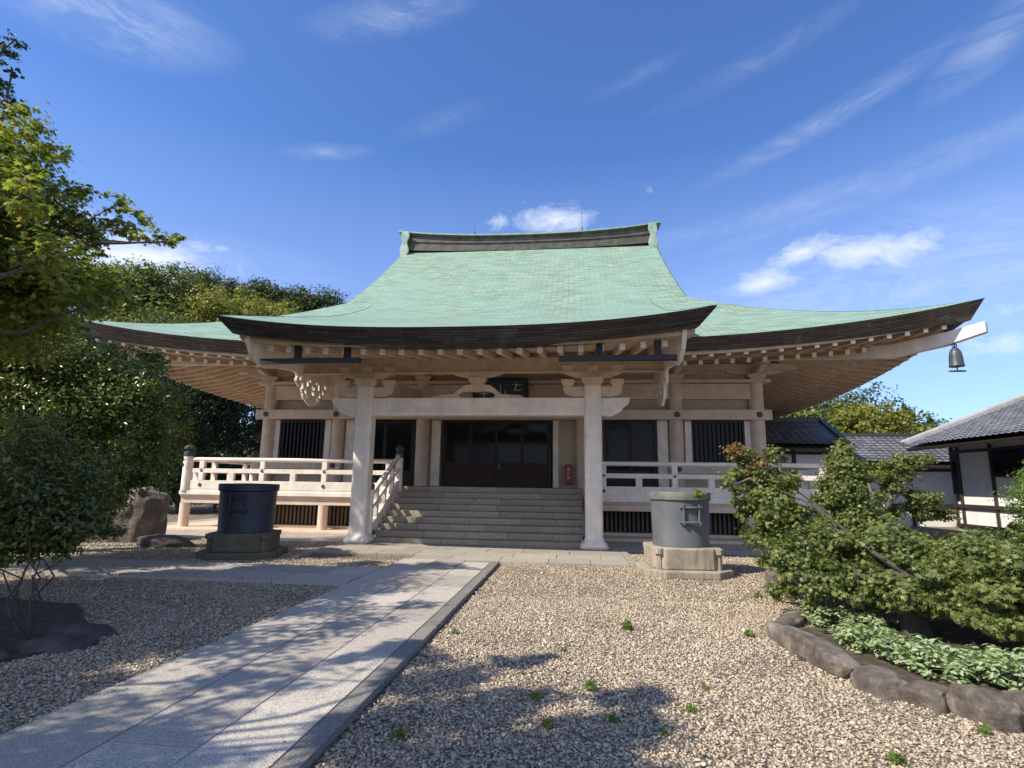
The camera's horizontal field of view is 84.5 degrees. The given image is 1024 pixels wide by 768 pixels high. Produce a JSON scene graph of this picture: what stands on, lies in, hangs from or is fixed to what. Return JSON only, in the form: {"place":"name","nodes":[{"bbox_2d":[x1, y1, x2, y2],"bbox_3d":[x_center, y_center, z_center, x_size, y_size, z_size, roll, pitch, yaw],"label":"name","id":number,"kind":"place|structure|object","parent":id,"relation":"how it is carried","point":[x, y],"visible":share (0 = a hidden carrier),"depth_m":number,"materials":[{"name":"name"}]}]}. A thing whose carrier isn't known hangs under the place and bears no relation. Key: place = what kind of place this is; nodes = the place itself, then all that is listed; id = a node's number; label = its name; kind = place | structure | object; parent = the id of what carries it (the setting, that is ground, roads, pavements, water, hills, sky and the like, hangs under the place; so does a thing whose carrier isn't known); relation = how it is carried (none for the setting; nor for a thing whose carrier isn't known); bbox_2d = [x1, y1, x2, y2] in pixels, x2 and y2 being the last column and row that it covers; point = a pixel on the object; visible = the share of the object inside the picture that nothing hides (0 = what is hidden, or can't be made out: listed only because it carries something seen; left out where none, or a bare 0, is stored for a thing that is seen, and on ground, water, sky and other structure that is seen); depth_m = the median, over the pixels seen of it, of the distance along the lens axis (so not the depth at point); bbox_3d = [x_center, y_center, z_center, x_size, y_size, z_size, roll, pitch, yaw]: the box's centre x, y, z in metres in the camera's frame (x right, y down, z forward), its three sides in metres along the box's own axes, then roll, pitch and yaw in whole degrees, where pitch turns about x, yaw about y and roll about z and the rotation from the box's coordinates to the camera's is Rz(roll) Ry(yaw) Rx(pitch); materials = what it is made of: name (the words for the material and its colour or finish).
{"place":"outdoors","nodes":[
{"label":"outdoors","id":0,"kind":"place"},
{"bbox_2d":[0,557,381,585],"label":"cross path","id":1,"kind":"structure","parent":0,"point":[247,572],"depth_m":9.56,"materials":[{"name":"grey stone"}]},
{"bbox_2d":[161,433,257,501],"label":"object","id":2,"kind":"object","parent":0,"point":[233,464],"depth_m":66.97,"materials":[{"name":"green plant"}]},
{"bbox_2d":[59,248,119,329],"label":"broadleaf tree","id":3,"kind":"object","parent":2,"relation":"on","point":[72,307],"visible":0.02,"depth_m":48.97,"materials":[{"name":"green plant"}]},
{"bbox_2d":[73,253,159,321],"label":"broadleaf tree","id":4,"kind":"object","parent":2,"relation":"on","point":[123,277],"visible":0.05,"depth_m":51.77,"materials":[{"name":"green plant"}]},
{"bbox_2d":[95,255,201,322],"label":"broadleaf tree","id":5,"kind":"object","parent":2,"relation":"on","point":[147,273],"visible":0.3,"depth_m":52.20,"materials":[{"name":"green plant"}]},
{"bbox_2d":[125,261,229,322],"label":"broadleaf tree","id":6,"kind":"object","parent":2,"relation":"on","point":[181,290],"visible":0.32,"depth_m":54.56,"materials":[{"name":"green plant"}]},
{"bbox_2d":[168,263,244,437],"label":"broadleaf tree","id":7,"kind":"object","parent":2,"relation":"on","point":[209,280],"visible":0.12,"depth_m":66.24,"materials":[{"name":"green plant"}]},
{"bbox_2d":[164,283,274,451],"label":"broadleaf tree","id":8,"kind":"object","parent":2,"relation":"on","point":[214,303],"visible":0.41,"depth_m":52.84,"materials":[{"name":"green plant"}]},
{"bbox_2d":[209,274,278,452],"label":"broadleaf tree","id":9,"kind":"object","parent":2,"relation":"on","point":[231,286],"visible":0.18,"depth_m":66.40,"materials":[{"name":"green plant"}]},
{"bbox_2d":[232,295,305,409],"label":"broadleaf tree","id":10,"kind":"object","parent":2,"relation":"on","point":[281,310],"visible":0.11,"depth_m":53.51,"materials":[{"name":"green plant"}]},
{"bbox_2d":[239,277,321,314],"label":"broadleaf tree","id":11,"kind":"object","parent":2,"relation":"on","point":[268,292],"visible":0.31,"depth_m":66.09,"materials":[{"name":"green plant"}]},
{"bbox_2d":[274,284,349,312],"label":"broadleaf tree","id":12,"kind":"object","parent":2,"relation":"on","point":[316,301],"visible":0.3,"depth_m":66.95,"materials":[{"name":"green plant"}]},
{"bbox_2d":[901,403,922,426],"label":"conifer","id":13,"kind":"object","parent":2,"relation":"on","point":[906,408],"visible":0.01,"depth_m":52.21,"materials":[{"name":"green plant"}]},
{"bbox_2d":[924,416,938,427],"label":"conifer","id":14,"kind":"object","parent":2,"relation":"on","point":[930,419],"visible":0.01,"depth_m":57.73,"materials":[{"name":"green plant"}]},
{"bbox_2d":[0,558,499,767],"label":"path","id":15,"kind":"structure","parent":0,"point":[254,696],"depth_m":4.19,"materials":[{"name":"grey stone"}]},
{"bbox_2d":[314,542,629,567],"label":"forecourt paving","id":16,"kind":"structure","parent":0,"point":[570,556],"depth_m":12.51,"materials":[{"name":"beige stone"}]},
{"bbox_2d":[291,543,633,567],"bbox_3d":[-0.945,3.801,12.638,7.100,0.055,2.550,0,-10,6],"label":"paving edge strip","id":17,"kind":"object","parent":16,"relation":"on","point":[628,558],"visible":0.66,"depth_m":12.25,"materials":[{"name":"grey stone"}]},
{"bbox_2d":[166,520,800,544],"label":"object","id":18,"kind":"structure","parent":0,"point":[205,526],"depth_m":16.75,"materials":[{"name":"beige paint"}]},
{"bbox_2d":[165,518,802,555],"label":"apron pavement","id":19,"kind":"structure","parent":0,"point":[728,549],"depth_m":15.16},
{"bbox_2d":[0,502,1023,767],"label":"ground","id":20,"kind":"structure","parent":0,"point":[202,512],"depth_m":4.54,"materials":[{"name":"beige gravel"}]},
{"bbox_2d":[0,28,30,143],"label":"pine tree","id":21,"kind":"object","parent":20,"relation":"on","point":[12,56],"visible":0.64,"depth_m":12.12,"materials":[{"name":"green plant"}]},
{"bbox_2d":[0,597,87,662],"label":"bed soil","id":22,"kind":"structure","parent":20,"relation":"on","point":[49,614],"depth_m":6.29,"materials":[{"name":"brown soil"}]},
{"bbox_2d":[0,644,10,658],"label":"stone","id":23,"kind":"object","parent":22,"relation":"on","point":[4,653],"visible":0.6,"depth_m":4.96,"materials":[{"name":"grey stone"}]},
{"bbox_2d":[0,421,128,639],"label":"thin stemmed shrub","id":24,"kind":"object","parent":22,"relation":"on","point":[37,517],"visible":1,"depth_m":6.01,"materials":[{"name":"green plant"}]},
{"bbox_2d":[43,623,118,636],"bbox_3d":[-4.408,2.562,5.764,0.699,0.260,0.438,5,-11,-23],"label":"stone","id":25,"kind":"object","parent":22,"relation":"on","point":[103,630],"visible":0.48,"depth_m":5.70,"materials":[{"name":"grey stone"}]},
{"bbox_2d":[0,73,186,369],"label":"maple tree","id":26,"kind":"object","parent":22,"relation":"on","point":[70,222],"visible":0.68,"depth_m":8.50,"materials":[{"name":"green plant"}]},
{"bbox_2d":[13,632,99,655],"bbox_3d":[-4.299,2.487,5.292,0.673,0.238,0.417,5,-11,-25],"label":"stone","id":27,"kind":"object","parent":20,"relation":"on","point":[57,644],"visible":0.6,"depth_m":5.24,"materials":[{"name":"grey stone"}]},
{"bbox_2d":[0,255,118,324],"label":"maple tree","id":28,"kind":"object","parent":20,"relation":"on","point":[39,305],"visible":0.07,"depth_m":8.50,"materials":[{"name":"green plant"}]},
{"bbox_2d":[0,245,130,328],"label":"maple tree","id":29,"kind":"object","parent":20,"relation":"on","point":[26,283],"visible":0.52,"depth_m":7.92,"materials":[{"name":"green plant"}]},
{"bbox_2d":[0,160,153,333],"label":"maple tree","id":30,"kind":"object","parent":20,"relation":"on","point":[27,210],"visible":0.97,"depth_m":6.79,"materials":[{"name":"green plant"}]},
{"bbox_2d":[0,313,194,567],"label":"evergreen shrub","id":31,"kind":"object","parent":20,"relation":"on","point":[122,443],"visible":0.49,"depth_m":10.53,"materials":[{"name":"green plant"}]},
{"bbox_2d":[25,283,208,417],"bbox_3d":[-25.329,0.372,36.816,13.005,14.586,11.164,7,-12,-30],"label":"broadleaf tree","id":32,"kind":"object","parent":20,"relation":"on","point":[145,320],"visible":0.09,"depth_m":38.40,"materials":[{"name":"green plant"}]},
{"bbox_2d":[33,312,203,545],"bbox_3d":[-9.634,0.908,12.547,4.746,5.502,2.500,7,-12,-30],"label":"broadleaf shrub","id":33,"kind":"object","parent":20,"relation":"on","point":[151,355],"visible":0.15,"depth_m":12.80,"materials":[{"name":"green plant"}]},
{"bbox_2d":[63,369,187,468],"bbox_3d":[-18.762,1.728,25.869,6.126,8.265,6.494,5,-11,-20],"label":"evergreen tree","id":34,"kind":"object","parent":20,"relation":"on","point":[174,383],"visible":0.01,"depth_m":27.97,"materials":[{"name":"green plant"}]},
{"bbox_2d":[85,486,169,542],"bbox_3d":[-10.177,3.411,14.831,2.202,1.557,1.771,0,-10,6],"label":"boulder","id":35,"kind":"object","parent":20,"relation":"on","point":[149,517],"visible":0.28,"depth_m":14.20,"materials":[{"name":"grey stone"}]},
{"bbox_2d":[128,451,181,505],"bbox_3d":[-16.560,4.282,25.526,4.117,3.140,3.104,0,-10,6],"label":"shrub","id":36,"kind":"object","parent":20,"relation":"on","point":[173,495],"visible":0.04,"depth_m":25.61,"materials":[{"name":"green plant"}]},
{"bbox_2d":[117,303,206,322],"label":"broadleaf tree","id":37,"kind":"object","parent":20,"relation":"on","point":[135,312],"visible":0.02,"depth_m":43.52,"materials":[{"name":"green plant"}]},
{"bbox_2d":[136,534,194,547],"bbox_3d":[-8.312,3.784,13.459,1.301,0.402,0.966,-7,-12,37],"label":"rock","id":38,"kind":"object","parent":20,"relation":"on","point":[161,541],"visible":0.75,"depth_m":13.17,"materials":[{"name":"grey stone"}]},
{"bbox_2d":[137,450,225,512],"bbox_3d":[-15.609,4.534,26.617,4.121,3.029,3.017,5,-11,-20],"label":"shrub","id":39,"kind":"object","parent":20,"relation":"on","point":[178,480],"visible":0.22,"depth_m":26.44,"materials":[{"name":"green plant"}]},
{"bbox_2d":[158,383,214,466],"bbox_3d":[-18.695,2.661,29.213,5.655,7.620,6.498,-7,-13,39],"label":"evergreen tree","id":40,"kind":"object","parent":20,"relation":"on","point":[202,446],"visible":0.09,"depth_m":29.72,"materials":[{"name":"green plant"}]},
{"bbox_2d":[166,381,247,506],"bbox_3d":[-18.301,2.230,31.861,6.005,9.318,7.216,0,-10,6],"label":"evergreen tree","id":41,"kind":"object","parent":20,"relation":"on","point":[214,406],"visible":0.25,"depth_m":31.87,"materials":[{"name":"green plant"}]},
{"bbox_2d":[191,449,249,512],"bbox_3d":[-14.643,4.718,27.587,4.036,3.041,2.870,-5,-12,31],"label":"shrub","id":42,"kind":"object","parent":20,"relation":"on","point":[228,455],"visible":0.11,"depth_m":27.09,"materials":[{"name":"green plant"}]},
{"bbox_2d":[191,386,262,505],"bbox_3d":[-17.686,2.266,35.239,7.017,10.476,7.524,0,-10,6],"label":"evergreen tree","id":43,"kind":"object","parent":20,"relation":"on","point":[249,433],"visible":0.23,"depth_m":34.02,"materials":[{"name":"green plant"}]},
{"bbox_2d":[219,454,259,480],"bbox_3d":[-12.839,4.917,28.160,4.527,2.905,3.286,0,-10,6],"label":"shrub","id":44,"kind":"object","parent":20,"relation":"on","point":[239,475],"visible":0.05,"depth_m":27.59,"materials":[{"name":"green plant"}]},
{"bbox_2d":[218,404,263,475],"bbox_3d":[-16.367,2.640,38.139,7.535,10.781,7.858,5,-11,-24],"label":"evergreen tree","id":45,"kind":"object","parent":20,"relation":"on","point":[248,447],"visible":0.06,"depth_m":36.35,"materials":[{"name":"green plant"}]},
{"bbox_2d":[195,529,287,560],"bbox_3d":[-5.712,3.401,12.040,1.600,0.500,1.600,2,-10,-7],"label":"stone pedestal","id":46,"kind":"object","parent":20,"relation":"on","point":[243,546],"visible":0.94,"depth_m":11.45,"materials":[{"name":"stone"}]},
{"bbox_2d":[217,483,279,533],"bbox_3d":[-5.702,2.655,12.163,1.214,1.012,1.231,0,-10,6],"label":"metal drum","id":47,"kind":"object","parent":46,"relation":"on","point":[247,507],"visible":1,"depth_m":11.71,"materials":[{"name":"grey metal"}]},
{"bbox_2d":[272,562,498,767],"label":"path kerb","id":48,"kind":"structure","parent":20,"relation":"on","point":[328,729],"depth_m":4.18,"materials":[{"name":"stone"}]},
{"bbox_2d":[390,725,408,741],"bbox_3d":[-0.718,2.213,3.573,0.116,0.092,0.123,0,-10,6],"label":"weed","id":49,"kind":"object","parent":20,"relation":"on","point":[398,732],"visible":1,"depth_m":3.56,"materials":[{"name":"green plant"}]},
{"bbox_2d":[450,627,459,634],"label":"weed","id":50,"kind":"object","parent":20,"relation":"on","point":[454,631],"visible":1,"depth_m":6.02,"materials":[{"name":"green plant"}]},
{"bbox_2d":[74,211,987,550],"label":"temple hall","id":51,"kind":"structure","parent":20,"relation":"on","point":[630,361],"depth_m":17.61,"materials":[{"name":"green metal"}]},
{"bbox_2d":[278,420,325,458],"bbox_3d":[-7.569,2.026,20.358,1.710,1.470,0.100,0,-10,6],"label":"lattice window","id":52,"kind":"structure","parent":51,"relation":"in","point":[300,438],"depth_m":20.36,"materials":[{"name":"black paint"}]},
{"bbox_2d":[373,420,416,485],"bbox_3d":[-4.505,2.533,19.926,2.230,2.530,0.100,0,-10,6],"label":"side door","id":53,"kind":"structure","parent":51,"relation":"in","point":[389,434],"depth_m":19.94,"materials":[{"name":"black paint"}]},
{"bbox_2d":[440,420,550,487],"bbox_3d":[-0.553,2.395,19.504,3.820,2.290,0.110,0,-10,6],"label":"entrance door","id":54,"kind":"structure","parent":51,"relation":"in","point":[475,453],"depth_m":19.49,"materials":[{"name":"black paint"}]},
{"bbox_2d":[472,378,528,397],"bbox_3d":[-0.395,0.322,19.304,1.930,1.010,0.406,0,-10,6],"label":"name board","id":55,"kind":"object","parent":51,"relation":"attached to","point":[515,386],"visible":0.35,"depth_m":19.24,"materials":[{"name":"black paint"}]},
{"bbox_2d":[565,465,571,483],"bbox_3d":[1.906,3.058,19.062,0.220,0.660,0.207,0,-10,6],"label":"fire extinguisher box","id":56,"kind":"object","parent":51,"relation":"attached to","point":[568,474],"visible":1,"depth_m":18.97,"materials":[{"name":"red metal"}]},
{"bbox_2d":[603,420,658,486],"bbox_3d":[3.998,2.491,18.984,1.780,2.530,0.100,0,-10,6],"label":"side door","id":57,"kind":"structure","parent":51,"relation":"in","point":[618,434],"depth_m":19.02,"materials":[{"name":"black paint"}]},
{"bbox_2d":[691,421,745,462],"bbox_3d":[6.853,1.955,18.760,1.710,1.470,0.100,0,-10,6],"label":"lattice window","id":58,"kind":"structure","parent":51,"relation":"in","point":[707,436],"depth_m":18.78,"materials":[{"name":"black paint"}]},
{"bbox_2d":[948,343,966,371],"bbox_3d":[11.567,-0.779,14.713,0.346,0.930,0.346,9,-13,-38],"label":"wind bell","id":59,"kind":"object","parent":51,"relation":"hanging from","point":[956,359],"visible":1,"depth_m":14.61,"materials":[{"name":"grey metal"}]},
{"bbox_2d":[530,689,545,702],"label":"weed","id":60,"kind":"object","parent":20,"relation":"on","point":[535,696],"visible":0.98,"depth_m":4.22,"materials":[{"name":"green plant"}]},
{"bbox_2d":[539,716,558,728],"bbox_3d":[0.240,2.256,3.744,0.119,0.090,0.115,-9,-14,44],"label":"weed","id":61,"kind":"object","parent":20,"relation":"on","point":[545,723],"visible":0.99,"depth_m":3.74,"materials":[{"name":"green plant"}]},
{"bbox_2d":[583,678,596,692],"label":"weed","id":62,"kind":"object","parent":20,"relation":"on","point":[590,685],"visible":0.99,"depth_m":4.44,"materials":[{"name":"green plant"}]},
{"bbox_2d":[603,712,621,723],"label":"weed","id":63,"kind":"object","parent":20,"relation":"on","point":[613,718],"visible":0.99,"depth_m":3.85,"materials":[{"name":"green plant"}]},
{"bbox_2d":[620,618,633,630],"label":"weed","id":64,"kind":"object","parent":20,"relation":"on","point":[627,624],"visible":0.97,"depth_m":6.30,"materials":[{"name":"green plant"}]},
{"bbox_2d":[657,724,673,735],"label":"weed","id":65,"kind":"object","parent":20,"relation":"on","point":[664,731],"visible":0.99,"depth_m":3.67,"materials":[{"name":"green plant"}]},
{"bbox_2d":[634,541,733,579],"bbox_3d":[3.165,3.265,10.531,1.657,0.500,1.657,0,-10,6],"label":"stone pedestal","id":66,"kind":"object","parent":20,"relation":"on","point":[682,563],"visible":0.93,"depth_m":9.94,"materials":[{"name":"stone"}]},
{"bbox_2d":[648,491,710,547],"bbox_3d":[3.175,2.528,10.650,1.140,0.992,1.161,0,-10,6],"label":"metal drum","id":67,"kind":"object","parent":66,"relation":"on","point":[680,519],"visible":0.94,"depth_m":10.21,"materials":[{"name":"metal"}]},
{"bbox_2d":[681,702,697,713],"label":"weed","id":68,"kind":"object","parent":20,"relation":"on","point":[691,709],"visible":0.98,"depth_m":4.04,"materials":[{"name":"green plant"}]},
{"bbox_2d":[628,553,758,556],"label":"stone curb","id":69,"kind":"structure","parent":20,"relation":"on","point":[722,555],"depth_m":13.00,"materials":[{"name":"grey stone"}]},
{"bbox_2d":[699,682,711,689],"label":"weed","id":70,"kind":"object","parent":20,"relation":"on","point":[706,688],"visible":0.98,"depth_m":4.48,"materials":[{"name":"green plant"}]},
{"bbox_2d":[744,629,754,636],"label":"weed","id":71,"kind":"object","parent":20,"relation":"on","point":[747,633],"visible":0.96,"depth_m":6.07,"materials":[{"name":"green plant"}]},
{"bbox_2d":[753,591,761,597],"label":"weed","id":72,"kind":"object","parent":20,"relation":"on","point":[757,594],"visible":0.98,"depth_m":8.21,"materials":[{"name":"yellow plant"}]},
{"bbox_2d":[772,597,783,601],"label":"weed","id":73,"kind":"object","parent":20,"relation":"on","point":[780,599],"visible":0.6,"depth_m":7.93,"materials":[{"name":"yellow plant"}]},
{"bbox_2d":[775,610,808,627],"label":"edging stone","id":74,"kind":"object","parent":20,"relation":"on","point":[795,618],"visible":0.48,"depth_m":6.55,"materials":[{"name":"grey stone"}]},
{"bbox_2d":[765,417,850,488],"bbox_3d":[11.532,3.812,24.993,4.580,4.660,4.831,0,-10,6],"label":"tiled annex","id":75,"kind":"object","parent":20,"relation":"on","point":[806,440],"visible":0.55,"depth_m":23.60,"materials":[{"name":"grey tile"}]},
{"bbox_2d":[764,568,851,596],"bbox_3d":[5.178,3.191,9.236,1.777,0.495,2.079,0,-10,6],"label":"boulder","id":76,"kind":"object","parent":20,"relation":"on","point":[769,575],"visible":0.06,"depth_m":9.46,"materials":[{"name":"grey stone"}]},
{"bbox_2d":[780,403,843,432],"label":"broadleaf tree","id":77,"kind":"object","parent":20,"relation":"on","point":[811,412],"visible":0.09,"depth_m":38.97,"materials":[{"name":"green plant"}]},
{"bbox_2d":[766,621,860,678],"bbox_3d":[2.882,2.583,5.466,0.323,0.299,1.556,1,-10,1],"label":"edging stone","id":78,"kind":"object","parent":20,"relation":"on","point":[825,655],"visible":0.69,"depth_m":5.21,"materials":[{"name":"grey stone"}]},
{"bbox_2d":[805,437,896,537],"bbox_3d":[5.646,2.125,9.357,1.898,2.472,1.409,7,-12,-33],"label":"slender tree","id":79,"kind":"object","parent":20,"relation":"on","point":[842,494],"visible":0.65,"depth_m":9.11,"materials":[{"name":"green plant"}]},
{"bbox_2d":[825,398,892,432],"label":"broadleaf tree","id":80,"kind":"object","parent":20,"relation":"on","point":[866,419],"visible":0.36,"depth_m":40.02,"materials":[{"name":"green plant"}]},
{"bbox_2d":[816,381,910,417],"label":"broadleaf tree","id":81,"kind":"object","parent":20,"relation":"on","point":[828,404],"visible":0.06,"depth_m":47.63,"materials":[{"name":"green plant"}]},
{"bbox_2d":[850,665,907,701],"bbox_3d":[2.942,2.413,4.502,0.325,0.241,0.395,3,-10,-14],"label":"edging stone","id":82,"kind":"object","parent":20,"relation":"on","point":[883,683],"visible":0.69,"depth_m":4.43,"materials":[{"name":"grey stone"}]},
{"bbox_2d":[827,401,931,433],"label":"broadleaf tree","id":83,"kind":"object","parent":20,"relation":"on","point":[898,420],"visible":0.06,"depth_m":43.08,"materials":[{"name":"green plant"}]},
{"bbox_2d":[885,750,907,767],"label":"weed","id":84,"kind":"object","parent":20,"relation":"on","point":[896,758],"visible":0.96,"depth_m":3.32,"materials":[{"name":"green plant"}]},
{"bbox_2d":[841,433,959,526],"bbox_3d":[15.534,4.391,26.486,9.400,4.150,4.833,0,-10,6],"label":"tiled corridor","id":85,"kind":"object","parent":20,"relation":"on","point":[872,447],"visible":0.32,"depth_m":24.79,"materials":[{"name":"grey tile"}]},
{"bbox_2d":[797,620,1023,694],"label":"bed soil","id":86,"kind":"structure","parent":20,"relation":"on","point":[952,632],"depth_m":5.75,"materials":[{"name":"brown soil"}]},
{"bbox_2d":[691,442,1023,642],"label":"maple shrub","id":87,"kind":"object","parent":86,"relation":"on","point":[915,578],"visible":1,"depth_m":6.65,"materials":[{"name":"green plant"}]},
{"bbox_2d":[796,600,1023,691],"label":"ground cover","id":88,"kind":"object","parent":86,"relation":"on","point":[990,663],"visible":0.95,"depth_m":5.00,"materials":[{"name":"green plant"}]},
{"bbox_2d":[859,453,961,525],"bbox_3d":[7.764,2.544,10.957,2.457,2.421,1.202,-2,-10,16],"label":"trained tree","id":89,"kind":"object","parent":20,"relation":"on","point":[918,511],"visible":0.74,"depth_m":10.91,"materials":[{"name":"green plant"}]},
{"bbox_2d":[875,399,951,433],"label":"broadleaf tree","id":90,"kind":"object","parent":20,"relation":"on","point":[924,427],"visible":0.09,"depth_m":51.47,"materials":[{"name":"green plant"}]},
{"bbox_2d":[901,680,949,714],"bbox_3d":[3.159,2.379,4.263,0.316,0.229,0.305,7,-12,-32],"label":"edging stone","id":91,"kind":"object","parent":20,"relation":"on","point":[926,694],"visible":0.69,"depth_m":4.19,"materials":[{"name":"grey stone"}]},
{"bbox_2d":[900,394,1023,536],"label":"tiled wing","id":92,"kind":"structure","parent":20,"relation":"on","point":[985,446],"depth_m":20.88,"materials":[{"name":"white paint"}]},
{"bbox_2d":[951,454,959,499],"bbox_3d":[17.573,3.659,22.293,0.065,1.800,0.250,0,-10,6],"label":"post","id":93,"kind":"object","parent":92,"relation":"in","point":[953,458],"depth_m":22.31,"materials":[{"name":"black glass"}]},
{"bbox_2d":[990,448,1023,475],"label":"window","id":94,"kind":"structure","parent":92,"relation":"in","point":[1005,460],"depth_m":19.62,"materials":[{"name":"black glass"}]},
{"bbox_2d":[973,722,993,736],"bbox_3d":[3.128,2.302,3.743,0.122,0.094,0.110,5,-11,-24],"label":"weed","id":95,"kind":"object","parent":20,"relation":"on","point":[983,730],"visible":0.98,"depth_m":3.73,"materials":[{"name":"green plant"}]},
{"bbox_2d":[946,683,1023,733],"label":"edging stone","id":96,"kind":"object","parent":20,"relation":"on","point":[994,711],"visible":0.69,"depth_m":3.90,"materials":[{"name":"grey stone"}]},
{"bbox_2d":[988,459,1023,542],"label":"clipped conifer","id":97,"kind":"object","parent":20,"relation":"on","point":[1017,495],"visible":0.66,"depth_m":9.87,"materials":[{"name":"green plant"}]},
{"bbox_2d":[1002,689,1023,711],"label":"edging stone","id":98,"kind":"object","parent":20,"relation":"on","point":[1017,697],"visible":0.36,"depth_m":4.02,"materials":[{"name":"grey stone"}]},
{"bbox_2d":[0,0,1023,431],"label":"sky","id":99,"kind":"structure","parent":0,"point":[804,155],"materials":[{"name":"blue"}]}
]}

